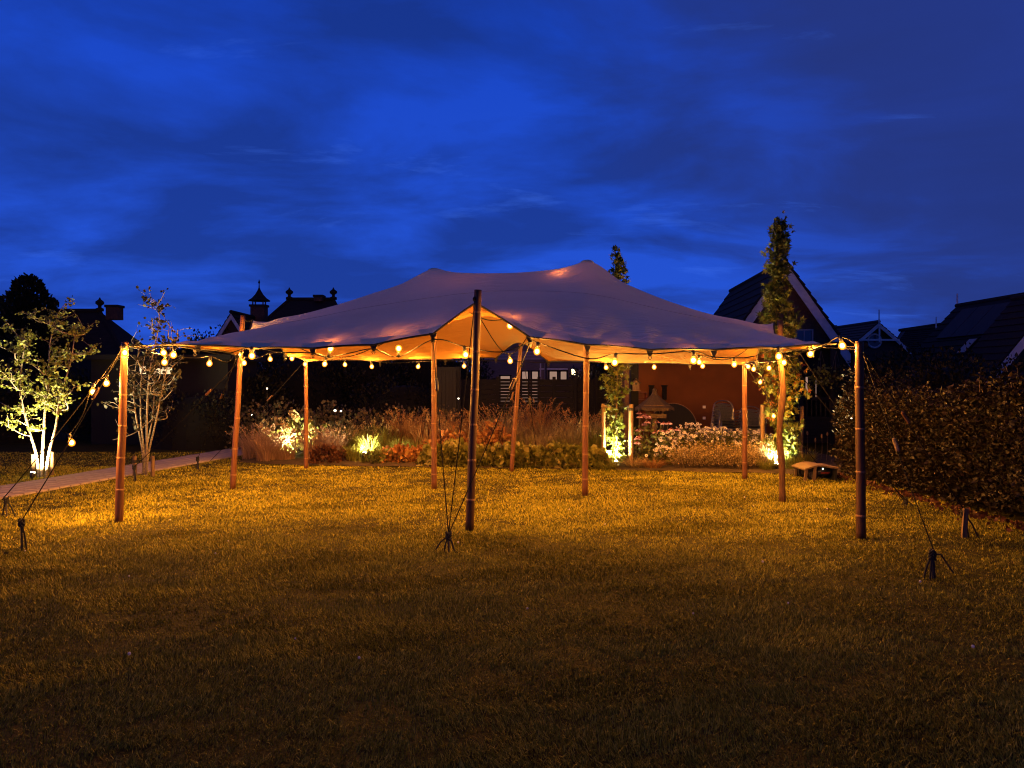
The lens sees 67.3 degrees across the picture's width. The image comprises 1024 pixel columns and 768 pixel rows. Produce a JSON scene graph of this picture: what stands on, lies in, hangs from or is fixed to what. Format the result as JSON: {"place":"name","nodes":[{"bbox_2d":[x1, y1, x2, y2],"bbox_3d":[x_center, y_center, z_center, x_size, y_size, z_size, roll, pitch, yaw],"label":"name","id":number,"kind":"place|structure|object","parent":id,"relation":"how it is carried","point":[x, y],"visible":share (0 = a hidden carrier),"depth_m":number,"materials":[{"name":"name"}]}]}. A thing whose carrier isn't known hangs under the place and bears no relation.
{"place":"outdoors","nodes":[
{"label":"outdoors","id":0,"kind":"place"},
{"bbox_2d":[0,433,346,499],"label":"path","id":1,"kind":"structure","parent":0,"point":[51,484],"depth_m":12.61,"materials":[{"name":"concrete"}]},
{"bbox_2d":[0,421,1023,767],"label":"lawn ground","id":2,"kind":"structure","parent":0,"point":[348,717],"depth_m":5.03,"materials":[{"name":"plant"}]},
{"bbox_2d":[0,355,64,443],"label":"tall hedge","id":3,"kind":"object","parent":2,"relation":"on","point":[8,397],"visible":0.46,"depth_m":19.63,"materials":[{"name":"green plant"}]},
{"bbox_2d":[0,272,71,420],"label":"deciduous tree","id":4,"kind":"object","parent":2,"relation":"on","point":[18,297],"visible":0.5,"depth_m":29.42,"materials":[{"name":"green plant"}]},
{"bbox_2d":[0,295,101,477],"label":"tree","id":5,"kind":"object","parent":2,"relation":"on","point":[22,352],"visible":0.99,"depth_m":12.56,"materials":[{"name":"green plant"}]},
{"bbox_2d":[50,297,156,420],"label":"house","id":6,"kind":"structure","parent":2,"relation":"on","point":[110,333],"depth_m":31.28,"materials":[{"name":"brick"}]},
{"bbox_2d":[114,342,128,522],"bbox_3d":[-4.385,0.552,8.637,0.156,2.050,0.096,0,0,0],"label":"bamboo pole","id":7,"kind":"object","parent":2,"relation":"on","point":[120,473],"visible":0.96,"depth_m":8.60,"materials":[{"name":"wood"}]},
{"bbox_2d":[23,345,121,517],"bbox_3d":[-4.500,0.427,7.938,0.049,1.731,1.424,0,0,11],"label":"guy rope","id":8,"kind":"object","parent":7,"relation":"attached to","point":[95,393],"visible":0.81,"depth_m":8.00,"materials":[{"name":"black fabric"}]},
{"bbox_2d":[97,286,200,475],"bbox_3d":[-6.006,-0.017,12.987,1.556,3.214,0.939,0,0,0],"label":"tree","id":9,"kind":"object","parent":2,"relation":"on","point":[148,390],"visible":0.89,"depth_m":12.91,"materials":[{"name":"green plant"}]},
{"bbox_2d":[45,365,295,440],"bbox_3d":[-9.175,1.281,21.006,6.512,4.110,2.751,0,0,0],"label":"tall hedge","id":10,"kind":"object","parent":2,"relation":"on","point":[83,432],"visible":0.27,"depth_m":20.34,"materials":[{"name":"green plant"}]},
{"bbox_2d":[78,355,265,443],"bbox_3d":[-8.759,0.385,20.102,3.800,2.220,2.700,0,0,0],"label":"garden cabin","id":11,"kind":"object","parent":2,"relation":"on","point":[199,375],"visible":0.27,"depth_m":19.10,"materials":[{"name":"brown wood"}]},
{"bbox_2d":[140,389,253,449],"bbox_3d":[-7.437,1.412,18.211,2.380,2.617,1.704,0,0,0],"label":"bush","id":12,"kind":"object","parent":2,"relation":"on","point":[190,430],"visible":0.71,"depth_m":17.69,"materials":[{"name":"green plant"}]},
{"bbox_2d":[179,324,249,355],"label":"bush","id":13,"kind":"object","parent":2,"relation":"on","point":[205,353],"visible":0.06,"depth_m":27.58,"materials":[{"name":"green plant"}]},
{"bbox_2d":[230,315,244,488],"bbox_3d":[-4.029,0.278,11.289,0.229,2.571,0.088,0,0,0],"label":"bamboo pole","id":14,"kind":"object","parent":2,"relation":"on","point":[233,474],"visible":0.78,"depth_m":11.26,"materials":[{"name":"wood"}]},
{"bbox_2d":[216,310,270,374],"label":"house","id":15,"kind":"structure","parent":2,"relation":"on","point":[232,322],"depth_m":32.99,"materials":[{"name":"brick"}]},
{"bbox_2d":[257,396,303,438],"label":"leafy shrub","id":16,"kind":"object","parent":2,"relation":"on","point":[280,410],"visible":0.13,"depth_m":18.06,"materials":[{"name":"green plant"}]},
{"bbox_2d":[248,280,350,368],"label":"house","id":17,"kind":"structure","parent":2,"relation":"on","point":[291,306],"depth_m":35.63,"materials":[{"name":"brick"}]},
{"bbox_2d":[304,362,307,467],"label":"bamboo pole","id":18,"kind":"object","parent":2,"relation":"on","point":[305,416],"visible":0.97,"depth_m":13.80,"materials":[{"name":"wood"}]},
{"bbox_2d":[245,349,371,432],"bbox_3d":[-6.399,1.254,23.495,4.507,4.858,2.370,0,0,0],"label":"tall hedge","id":19,"kind":"object","parent":2,"relation":"on","point":[324,383],"visible":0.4,"depth_m":22.86,"materials":[{"name":"green plant"}]},
{"bbox_2d":[320,360,421,411],"bbox_3d":[-4.499,1.270,24.015,3.520,5.091,2.194,0,0,0],"label":"tall hedge","id":20,"kind":"object","parent":2,"relation":"on","point":[384,369],"visible":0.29,"depth_m":23.49,"materials":[{"name":"green plant"}]},
{"bbox_2d":[346,374,463,434],"bbox_3d":[-3.007,1.326,21.607,3.326,3.239,1.510,0,0,0],"label":"tall hedge","id":21,"kind":"object","parent":2,"relation":"on","point":[411,397],"visible":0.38,"depth_m":21.23,"materials":[{"name":"green plant"}]},
{"bbox_2d":[431,332,436,489],"bbox_3d":[-1.141,-0.047,11.271,0.090,3.219,0.151,0,0,0],"label":"bamboo pole","id":22,"kind":"object","parent":2,"relation":"on","point":[433,439],"visible":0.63,"depth_m":11.23,"materials":[{"name":"wood"}]},
{"bbox_2d":[390,358,495,424],"bbox_3d":[-2.833,1.193,25.008,4.941,5.505,2.176,0,0,0],"label":"tall hedge","id":23,"kind":"object","parent":2,"relation":"on","point":[424,375],"visible":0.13,"depth_m":24.50,"materials":[{"name":"green plant"}]},
{"bbox_2d":[436,366,460,429],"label":"garden gate","id":24,"kind":"structure","parent":2,"relation":"on","point":[449,384],"depth_m":20.48,"materials":[{"name":"grey wood"}]},
{"bbox_2d":[465,289,481,530],"bbox_3d":[-0.410,0.289,8.176,0.175,2.580,0.098,0,0,0],"label":"bamboo pole","id":25,"kind":"object","parent":2,"relation":"on","point":[470,495],"visible":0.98,"depth_m":8.14,"materials":[{"name":"wood"}]},
{"bbox_2d":[509,343,521,471],"bbox_3d":[0.075,0.338,13.448,0.246,2.429,0.084,0,0,0],"label":"bamboo pole","id":26,"kind":"object","parent":2,"relation":"on","point":[514,429],"visible":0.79,"depth_m":13.42,"materials":[{"name":"wood"}]},
{"bbox_2d":[156,260,835,368],"bbox_3d":[-0.169,-0.970,10.844,7.658,1.500,5.178,0,0,7],"label":"stretch tent","id":27,"kind":"object","parent":26,"relation":"on","point":[595,310],"visible":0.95,"depth_m":9.72,"materials":[{"name":"fabric"}]},
{"bbox_2d":[133,344,306,366],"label":"festoon lights","id":28,"kind":"object","parent":27,"relation":"hanging from","point":[163,353],"visible":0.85,"depth_m":10.08,"materials":[{"name":"glass"}]},
{"bbox_2d":[121,335,854,365],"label":"festoon lights","id":29,"kind":"object","parent":27,"relation":"hanging from","point":[614,361],"visible":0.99,"depth_m":8.28,"materials":[{"name":"glass"}]},
{"bbox_2d":[302,320,746,367],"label":"festoon lights","id":30,"kind":"object","parent":27,"relation":"hanging from","point":[510,361],"visible":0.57,"depth_m":10.68,"materials":[{"name":"yellow plastic"}]},
{"bbox_2d":[343,360,750,369],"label":"festoon lights","id":31,"kind":"object","parent":27,"relation":"hanging from","point":[748,366],"visible":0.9,"depth_m":13.46,"materials":[{"name":"glass"}]},
{"bbox_2d":[461,377,620,434],"bbox_3d":[0.837,0.644,21.974,6.026,1.703,0.090,0,0,0],"label":"garden fence","id":32,"kind":"object","parent":2,"relation":"on","point":[489,392],"visible":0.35,"depth_m":21.99,"materials":[{"name":"wood"}]},
{"bbox_2d":[239,442,868,474],"bbox_3d":[0.600,1.480,16.052,11.800,0.048,6.312,0,0,0],"label":"soil bed","id":33,"kind":"object","parent":2,"relation":"on","point":[298,459],"visible":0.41,"depth_m":14.26,"materials":[{"name":"soil"}]},
{"bbox_2d":[225,423,273,458],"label":"ornamental grass","id":34,"kind":"object","parent":33,"relation":"on","point":[247,453],"depth_m":15.20,"materials":[{"name":"plant"}]},
{"bbox_2d":[225,399,278,448],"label":"leafy shrub","id":35,"kind":"object","parent":33,"relation":"on","point":[250,423],"visible":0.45,"depth_m":17.70,"materials":[{"name":"green plant"}]},
{"bbox_2d":[240,426,295,460],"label":"ornamental grass","id":36,"kind":"object","parent":33,"relation":"on","point":[260,452],"depth_m":14.93,"materials":[{"name":"plant"}]},
{"bbox_2d":[242,409,328,455],"bbox_3d":[-4.722,1.062,16.067,1.894,1.073,1.252,0,0,0],"label":"hydrangea","id":37,"kind":"object","parent":33,"relation":"on","point":[289,422],"visible":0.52,"depth_m":15.97,"materials":[{"name":"white plant"}]},
{"bbox_2d":[262,431,308,459],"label":"ornamental grass","id":38,"kind":"object","parent":33,"relation":"on","point":[288,453],"depth_m":14.99,"materials":[{"name":"plant"}]},
{"bbox_2d":[286,425,335,457],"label":"ornamental grass","id":39,"kind":"object","parent":33,"relation":"on","point":[309,443],"depth_m":15.09,"materials":[{"name":"plant"}]},
{"bbox_2d":[303,443,350,463],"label":"dark red plant","id":40,"kind":"object","parent":33,"relation":"on","point":[332,451],"visible":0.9,"depth_m":14.69,"materials":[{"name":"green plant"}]},
{"bbox_2d":[310,399,358,441],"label":"leafy shrub","id":41,"kind":"object","parent":33,"relation":"on","point":[320,416],"visible":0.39,"depth_m":18.02,"materials":[{"name":"green plant"}]},
{"bbox_2d":[328,404,374,442],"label":"leafy shrub","id":42,"kind":"object","parent":33,"relation":"on","point":[343,418],"visible":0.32,"depth_m":17.84,"materials":[{"name":"green plant"}]},
{"bbox_2d":[337,420,384,451],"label":"ornamental grass","id":43,"kind":"object","parent":33,"relation":"on","point":[352,442],"depth_m":16.22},
{"bbox_2d":[348,405,395,439],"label":"leafy shrub","id":44,"kind":"object","parent":33,"relation":"on","point":[368,420],"visible":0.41,"depth_m":17.66,"materials":[{"name":"green plant"}]},
{"bbox_2d":[361,416,402,452],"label":"ornamental grass","id":45,"kind":"object","parent":33,"relation":"on","point":[380,437],"depth_m":16.05,"materials":[{"name":"plant"}]},
{"bbox_2d":[379,443,415,462],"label":"red leaved shrub","id":46,"kind":"object","parent":33,"relation":"on","point":[399,450],"visible":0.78,"depth_m":14.60,"materials":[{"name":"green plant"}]},
{"bbox_2d":[377,406,430,448],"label":"ornamental grass","id":47,"kind":"object","parent":33,"relation":"on","point":[404,431],"depth_m":16.45,"materials":[{"name":"plant"}]},
{"bbox_2d":[395,415,453,446],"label":"ornamental grass","id":48,"kind":"object","parent":33,"relation":"on","point":[416,436],"depth_m":16.16,"materials":[{"name":"plant"}]},
{"bbox_2d":[414,443,457,465],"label":"ground cover plant","id":49,"kind":"object","parent":33,"relation":"on","point":[423,458],"visible":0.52,"depth_m":14.20,"materials":[{"name":"green plant"}]},
{"bbox_2d":[437,437,467,467],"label":"ground cover plant","id":50,"kind":"object","parent":33,"relation":"on","point":[452,443],"visible":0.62,"depth_m":14.13,"materials":[{"name":"green plant"}]},
{"bbox_2d":[453,442,493,467],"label":"ground cover plant","id":51,"kind":"object","parent":33,"relation":"on","point":[478,456],"visible":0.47,"depth_m":14.09,"materials":[{"name":"green plant"}]},
{"bbox_2d":[476,441,509,466],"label":"ground cover plant","id":52,"kind":"object","parent":33,"relation":"on","point":[490,456],"visible":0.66,"depth_m":14.09,"materials":[{"name":"green plant"}]},
{"bbox_2d":[480,419,516,445],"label":"red leaved shrub","id":53,"kind":"object","parent":33,"relation":"on","point":[488,427],"visible":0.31,"depth_m":15.46,"materials":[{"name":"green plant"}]},
{"bbox_2d":[468,402,545,441],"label":"ornamental grass","id":54,"kind":"object","parent":33,"relation":"on","point":[507,424],"depth_m":16.84,"materials":[{"name":"plant"}]},
{"bbox_2d":[489,441,531,467],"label":"ground cover plant","id":55,"kind":"object","parent":33,"relation":"on","point":[506,449],"visible":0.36,"depth_m":14.03,"materials":[{"name":"green plant"}]},
{"bbox_2d":[515,444,553,468],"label":"ground cover plant","id":56,"kind":"object","parent":33,"relation":"on","point":[528,452],"visible":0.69,"depth_m":13.98,"materials":[{"name":"green plant"}]},
{"bbox_2d":[509,397,567,441],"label":"ornamental grass","id":57,"kind":"object","parent":33,"relation":"on","point":[543,417],"depth_m":17.14,"materials":[{"name":"plant"}]},
{"bbox_2d":[506,407,589,445],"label":"ornamental grass","id":58,"kind":"object","parent":33,"relation":"on","point":[543,432],"depth_m":16.32,"materials":[{"name":"plant"}]},
{"bbox_2d":[531,440,570,468],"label":"ground cover plant","id":59,"kind":"object","parent":33,"relation":"on","point":[556,447],"visible":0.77,"depth_m":13.96,"materials":[{"name":"green plant"}]},
{"bbox_2d":[544,417,597,446],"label":"ornamental grass","id":60,"kind":"object","parent":33,"relation":"on","point":[573,437],"depth_m":15.72,"materials":[{"name":"plant"}]},
{"bbox_2d":[552,442,597,469],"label":"ground cover plant","id":61,"kind":"object","parent":33,"relation":"on","point":[571,453],"visible":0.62,"depth_m":13.88,"materials":[{"name":"green plant"}]},
{"bbox_2d":[551,408,609,442],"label":"ornamental grass","id":62,"kind":"object","parent":33,"relation":"on","point":[594,424],"depth_m":16.45,"materials":[{"name":"plant"}]},
{"bbox_2d":[571,444,618,469],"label":"ground cover plant","id":63,"kind":"object","parent":33,"relation":"on","point":[594,452],"visible":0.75,"depth_m":13.84,"materials":[{"name":"green plant"}]},
{"bbox_2d":[598,245,635,465],"bbox_3d":[1.936,-0.494,14.085,0.740,4.143,0.769,0,0,0],"label":"columnar tree","id":64,"kind":"object","parent":33,"relation":"on","point":[616,272],"visible":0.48,"depth_m":14.07,"materials":[{"name":"green plant"}]},
{"bbox_2d":[623,365,628,451],"bbox_3d":[2.457,0.364,16.502,0.150,2.300,0.150,0,0,0],"label":"veranda post","id":65,"kind":"object","parent":33,"relation":"on","point":[626,418],"visible":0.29,"depth_m":16.45,"materials":[{"name":"wood"}]},
{"bbox_2d":[635,388,673,448],"bbox_3d":[2.964,0.828,16.004,0.771,1.477,0.774,0,0,-10],"label":"bird table","id":66,"kind":"object","parent":33,"relation":"on","point":[654,401],"visible":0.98,"depth_m":15.81,"materials":[{"name":"wood"}]},
{"bbox_2d":[640,445,693,464],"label":"daisy clump","id":67,"kind":"object","parent":33,"relation":"on","point":[660,452],"visible":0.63,"depth_m":14.13,"materials":[{"name":"white plant"}]},
{"bbox_2d":[644,430,701,459],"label":"daisy clump","id":68,"kind":"object","parent":33,"relation":"on","point":[670,438],"visible":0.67,"depth_m":14.53,"materials":[{"name":"white plant"}]},
{"bbox_2d":[650,403,696,445],"bbox_3d":[3.604,0.926,17.140,1.045,1.009,0.300,0,0,0],"label":"round table top","id":69,"kind":"object","parent":33,"relation":"on","point":[680,414],"visible":0.37,"depth_m":17.17,"materials":[{"name":"brown wood"}]},
{"bbox_2d":[666,441,705,467],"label":"sprig bush","id":70,"kind":"object","parent":33,"relation":"on","point":[681,461],"visible":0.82,"depth_m":13.65,"materials":[{"name":"green plant"}]},
{"bbox_2d":[682,441,721,467],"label":"sprig bush","id":71,"kind":"object","parent":33,"relation":"on","point":[701,463],"visible":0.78,"depth_m":13.61,"materials":[{"name":"green plant"}]},
{"bbox_2d":[688,426,734,460],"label":"daisy clump","id":72,"kind":"object","parent":33,"relation":"on","point":[712,437],"visible":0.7,"depth_m":14.52,"materials":[{"name":"white plant"}]},
{"bbox_2d":[698,439,741,468],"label":"sprig bush","id":73,"kind":"object","parent":33,"relation":"on","point":[720,462],"visible":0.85,"depth_m":13.57,"materials":[{"name":"green plant"}]},
{"bbox_2d":[717,442,757,468],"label":"sprig bush","id":74,"kind":"object","parent":33,"relation":"on","point":[737,463],"visible":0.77,"depth_m":13.50,"materials":[{"name":"green plant"}]},
{"bbox_2d":[734,441,776,468],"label":"sprig bush","id":75,"kind":"object","parent":33,"relation":"on","point":[754,460],"visible":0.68,"depth_m":13.53,"materials":[{"name":"green plant"}]},
{"bbox_2d":[750,210,812,461],"bbox_3d":[4.822,-0.762,13.738,1.076,4.683,1.094,0,0,0],"label":"columnar tree","id":76,"kind":"object","parent":33,"relation":"on","point":[773,297],"visible":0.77,"depth_m":13.64,"materials":[{"name":"green plant"}]},
{"bbox_2d":[582,347,588,495],"bbox_3d":[1.021,-0.052,10.652,0.107,3.235,0.090,0,0,0],"label":"bamboo pole","id":77,"kind":"object","parent":2,"relation":"on","point":[585,428],"visible":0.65,"depth_m":10.62,"materials":[{"name":"wood"}]},
{"bbox_2d":[629,364,638,451],"bbox_3d":[2.649,0.363,16.702,0.220,2.300,0.220,0,0,0],"label":"veranda post","id":78,"kind":"object","parent":2,"relation":"on","point":[634,395],"visible":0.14,"depth_m":16.62,"materials":[{"name":"brown wood"}]},
{"bbox_2d":[620,349,777,447],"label":"garden shed","id":79,"kind":"structure","parent":2,"relation":"on","point":[698,391],"depth_m":17.60,"materials":[{"name":"orange paint"}]},
{"bbox_2d":[712,406,740,443],"bbox_3d":[4.400,0.887,15.788,0.512,0.852,0.494,0,0,-6],"label":"bistro chair","id":80,"kind":"object","parent":2,"relation":"on","point":[714,417],"visible":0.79,"depth_m":15.94,"materials":[{"name":"metal"}]},
{"bbox_2d":[712,403,740,430],"bbox_3d":[4.403,0.825,15.765,0.512,0.852,0.494,0,0,-6],"label":"bistro chair","id":81,"kind":"object","parent":80,"relation":"on","point":[733,422],"visible":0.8,"depth_m":15.94,"materials":[{"name":"metal"}]},
{"bbox_2d":[713,400,741,436],"bbox_3d":[4.406,0.763,15.743,0.512,0.852,0.494,0,0,-6],"label":"bistro chair","id":82,"kind":"object","parent":81,"relation":"on","point":[722,412],"visible":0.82,"depth_m":15.94,"materials":[{"name":"metal"}]},
{"bbox_2d":[742,364,747,478],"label":"bamboo pole","id":83,"kind":"object","parent":2,"relation":"on","point":[744,424],"visible":0.98,"depth_m":12.40,"materials":[{"name":"wood"}]},
{"bbox_2d":[777,320,785,502],"bbox_3d":[3.534,0.361,10.090,0.117,2.415,0.174,0,0,18],"label":"wooden pole","id":84,"kind":"object","parent":2,"relation":"on","point":[780,447],"visible":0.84,"depth_m":10.07,"materials":[{"name":"brown wood"}]},
{"bbox_2d":[792,461,838,480],"bbox_3d":[4.904,1.412,12.467,0.550,0.252,0.580,0,0,0],"label":"mower shelter","id":85,"kind":"object","parent":2,"relation":"on","point":[805,466],"visible":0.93,"depth_m":12.29,"materials":[{"name":"brown wood"}]},
{"bbox_2d":[855,341,865,539],"bbox_3d":[3.507,0.576,7.742,0.114,2.009,0.100,0,0,0],"label":"bamboo pole","id":86,"kind":"object","parent":2,"relation":"on","point":[860,515],"visible":0.98,"depth_m":7.71,"materials":[{"name":"wood"}]},
{"bbox_2d":[863,349,933,548],"bbox_3d":[3.459,0.501,6.973,0.050,1.732,1.584,0,0,5],"label":"guy rope","id":87,"kind":"object","parent":86,"relation":"attached to","point":[895,444],"visible":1,"depth_m":6.89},
{"bbox_2d":[864,352,962,508],"bbox_3d":[4.061,0.462,7.789,1.131,1.721,0.042,0,0,-3],"label":"guy rope","id":88,"kind":"object","parent":86,"relation":"attached to","point":[905,417],"visible":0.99,"depth_m":7.78,"materials":[{"name":"black fabric"}]},
{"bbox_2d":[840,351,960,396],"bbox_3d":[10.897,1.286,21.600,3.515,4.454,2.537,0,0,0],"label":"tall hedge","id":89,"kind":"object","parent":2,"relation":"on","point":[904,367],"visible":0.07,"depth_m":21.28,"materials":[{"name":"green plant"}]},
{"bbox_2d":[900,317,936,349],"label":"house","id":90,"kind":"structure","parent":2,"relation":"on","point":[917,335],"depth_m":40.23,"materials":[{"name":"black paint"}]},
{"bbox_2d":[872,341,970,366],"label":"tall hedge","id":91,"kind":"object","parent":2,"relation":"on","point":[912,352],"visible":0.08,"depth_m":23.78,"materials":[{"name":"green plant"}]},
{"bbox_2d":[823,472,1023,531],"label":"leaf litter","id":92,"kind":"object","parent":2,"relation":"on","point":[978,515],"visible":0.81,"depth_m":9.68,"materials":[{"name":"plant"}]},
{"bbox_2d":[828,361,1023,516],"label":"laurel hedge","id":93,"kind":"object","parent":2,"relation":"on","point":[971,439],"visible":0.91,"depth_m":9.85,"materials":[{"name":"green plant"}]},
{"bbox_2d":[841,344,1023,415],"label":"tall hedge","id":94,"kind":"object","parent":2,"relation":"on","point":[937,375],"visible":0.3,"depth_m":16.31,"materials":[{"name":"green plant"}]},
{"bbox_2d":[923,548,953,579],"bbox_3d":[3.425,1.472,6.181,0.222,0.292,0.060,0,0,10],"label":"ground anchor","id":95,"kind":"object","parent":2,"relation":"on","point":[932,554],"visible":0.98,"depth_m":6.18,"materials":[{"name":"metal"}]},
{"bbox_2d":[963,294,1023,382],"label":"house","id":96,"kind":"structure","parent":2,"relation":"on","point":[1001,338],"depth_m":22.20,"materials":[{"name":"black wood"}]},
{"bbox_2d":[0,0,1023,371],"label":"sky","id":97,"kind":"structure","parent":0,"point":[203,151],"materials":[{"name":"blue"}]},
{"bbox_2d":[480,343,591,420],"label":"house","id":98,"kind":"structure","parent":0,"point":[501,367],"depth_m":29.97,"materials":[{"name":"brick"}]},
{"bbox_2d":[714,258,850,390],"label":"house","id":99,"kind":"structure","parent":0,"point":[742,300],"depth_m":25.93,"materials":[{"name":"brick"}]},
{"bbox_2d":[783,342,867,443],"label":"veranda house","id":100,"kind":"structure","parent":0,"point":[818,416],"depth_m":19.01,"materials":[{"name":"black wood"}]},
{"bbox_2d":[797,351,839,391],"bbox_3d":[7.448,-0.311,18.625,0.956,1.008,0.708,0,0,0],"label":"hanging basket","id":101,"kind":"object","parent":100,"relation":"hanging from","point":[821,378],"visible":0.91,"depth_m":18.52,"materials":[{"name":"green plant"}]},
{"bbox_2d":[814,351,854,391],"bbox_3d":[7.806,-0.308,18.602,0.996,1.013,0.615,0,0,0],"label":"hanging basket","id":102,"kind":"object","parent":100,"relation":"hanging from","point":[834,376],"visible":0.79,"depth_m":18.54,"materials":[{"name":"green plant"}]},
{"bbox_2d":[834,310,910,371],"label":"house","id":103,"kind":"structure","parent":0,"point":[878,336],"depth_m":38.00,"materials":[{"name":"brick"}]},
{"bbox_2d":[904,292,1023,365],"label":"house","id":104,"kind":"structure","parent":0,"point":[961,324],"depth_m":28.79,"materials":[{"name":"brick"}]},
{"bbox_3d":[4.388,1.134,15.877,0.512,0.852,0.494,0,0,-6],"label":"bistro chair","id":105,"kind":"object","parent":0,"visible":0},
{"bbox_3d":[4.391,1.072,15.855,0.512,0.852,0.494,0,0,-6],"label":"bistro chair","id":106,"kind":"object","parent":105,"relation":"on","visible":0},
{"bbox_2d":[711,417,739,432],"bbox_3d":[4.394,1.010,15.832,0.512,0.852,0.494,0,0,-6],"label":"bistro chair","id":107,"kind":"object","parent":106,"relation":"on","point":[719,429],"visible":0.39,"depth_m":15.79,"materials":[{"name":"metal"}]},
{"bbox_2d":[711,414,739,433],"bbox_3d":[4.397,0.949,15.810,0.512,0.852,0.494,0,0,-6],"label":"bistro chair","id":108,"kind":"object","parent":107,"relation":"on","point":[724,424],"visible":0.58,"depth_m":15.79,"materials":[{"name":"metal"}]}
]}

